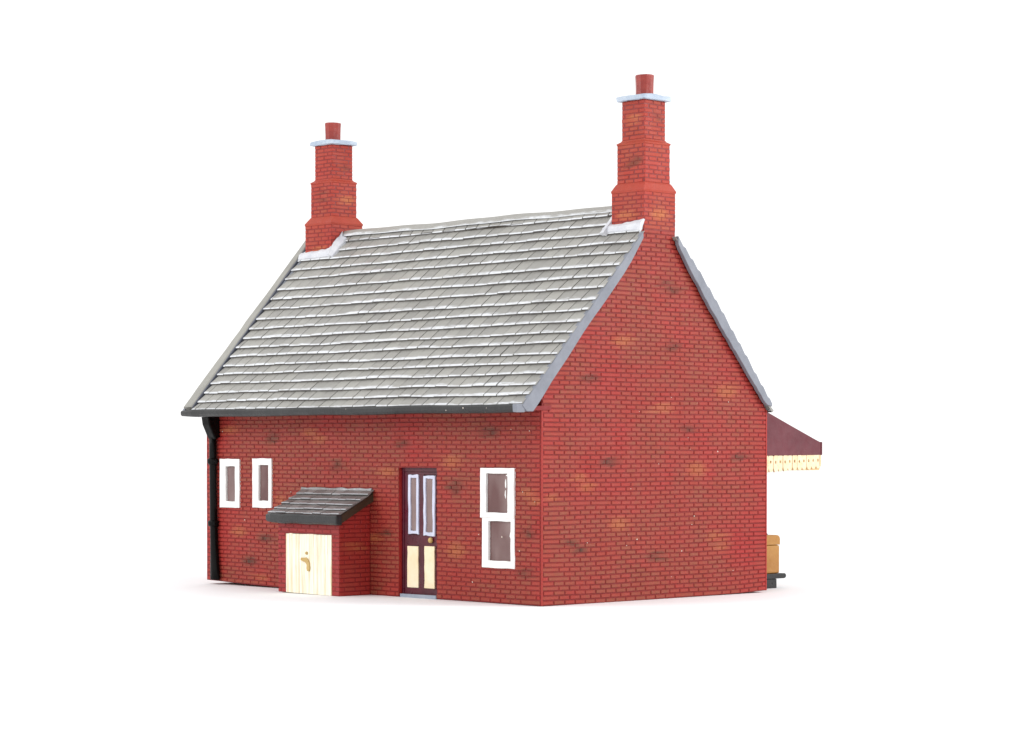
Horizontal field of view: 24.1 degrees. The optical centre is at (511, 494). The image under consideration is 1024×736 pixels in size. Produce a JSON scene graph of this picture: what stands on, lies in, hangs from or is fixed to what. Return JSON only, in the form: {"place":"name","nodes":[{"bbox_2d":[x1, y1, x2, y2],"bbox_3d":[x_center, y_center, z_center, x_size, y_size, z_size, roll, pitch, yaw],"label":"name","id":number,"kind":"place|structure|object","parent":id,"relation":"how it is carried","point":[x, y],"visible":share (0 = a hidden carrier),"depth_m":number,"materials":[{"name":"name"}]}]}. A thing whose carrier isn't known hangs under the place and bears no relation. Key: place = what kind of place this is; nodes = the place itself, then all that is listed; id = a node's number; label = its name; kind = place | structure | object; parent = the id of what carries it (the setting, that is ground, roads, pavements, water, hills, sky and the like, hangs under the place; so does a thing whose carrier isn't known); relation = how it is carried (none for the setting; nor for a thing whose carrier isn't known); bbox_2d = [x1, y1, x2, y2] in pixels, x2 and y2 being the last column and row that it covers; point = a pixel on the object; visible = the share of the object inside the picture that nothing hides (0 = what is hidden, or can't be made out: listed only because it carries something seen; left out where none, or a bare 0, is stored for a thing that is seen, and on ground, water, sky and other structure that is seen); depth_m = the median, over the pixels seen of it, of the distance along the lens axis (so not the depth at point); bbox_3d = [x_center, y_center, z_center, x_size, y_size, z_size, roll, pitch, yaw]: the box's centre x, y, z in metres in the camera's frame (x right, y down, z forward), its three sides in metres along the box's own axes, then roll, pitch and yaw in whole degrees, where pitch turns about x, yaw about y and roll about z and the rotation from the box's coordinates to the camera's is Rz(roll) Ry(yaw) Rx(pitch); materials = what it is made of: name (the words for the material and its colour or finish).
{"place":"outdoors","nodes":[
{"label":"outdoors","id":0,"kind":"place"},
{"bbox_2d":[181,74,821,605],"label":"model house","id":1,"kind":"structure","parent":0,"point":[559,408],"depth_m":0.53,"materials":[{"name":"red brick"}]},
{"bbox_2d":[220,459,240,507],"bbox_3d":[-0.068,-0.003,0.578,0.001,0.012,0.008,-1,2,-43],"label":"window","id":2,"kind":"structure","parent":1,"relation":"in","point":[230,469],"depth_m":0.58,"materials":[{"name":"white paint"}]},
{"bbox_2d":[252,458,272,507],"bbox_3d":[-0.059,-0.003,0.569,0.001,0.012,0.007,-1,2,-43],"label":"window","id":3,"kind":"structure","parent":1,"relation":"in","point":[262,469],"depth_m":0.57,"materials":[{"name":"white paint"}]},
{"bbox_2d":[286,533,331,595],"bbox_3d":[-0.046,0.016,0.542,0.001,0.014,0.016,-1,2,-43],"label":"outhouse door","id":4,"kind":"structure","parent":1,"relation":"in","point":[308,556],"depth_m":0.54,"materials":[{"name":"beige wood"}]},
{"bbox_2d":[402,468,436,594],"bbox_3d":[-0.020,0.008,0.530,0.002,0.029,0.013,-1,2,-43],"label":"door","id":5,"kind":"structure","parent":1,"relation":"in","point":[419,485],"depth_m":0.53,"materials":[{"name":"purple paint"}]},
{"bbox_2d":[480,468,515,568],"bbox_3d":[-0.003,0.005,0.510,0.001,0.021,0.011,-1,2,-43],"label":"sash window","id":6,"kind":"structure","parent":1,"relation":"in","point":[497,485],"depth_m":0.51,"materials":[{"name":"white paint"}]},
{"bbox_2d":[0,470,1023,735],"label":"ground","id":7,"kind":"structure","parent":0,"point":[892,604],"depth_m":0.42,"materials":[{"name":"white paper"}]},
{"bbox_2d":[767,573,785,588],"bbox_3d":[0.053,0.020,0.570,0.016,0.004,0.019,-1,2,-43],"label":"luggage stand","id":8,"kind":"object","parent":7,"relation":"on","point":[772,580],"visible":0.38,"depth_m":0.56,"materials":[{"name":"black paint"}]},
{"bbox_2d":[767,534,779,573],"bbox_3d":[0.053,0.014,0.570,0.011,0.010,0.017,-1,2,-43],"label":"travel chest","id":9,"kind":"object","parent":8,"relation":"on","point":[773,542],"visible":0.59,"depth_m":0.56,"materials":[{"name":"paint"}]},
{"bbox_2d":[0,0,1023,471],"label":"sky","id":10,"kind":"structure","parent":0,"point":[847,176],"materials":[{"name":"white"}]}
]}

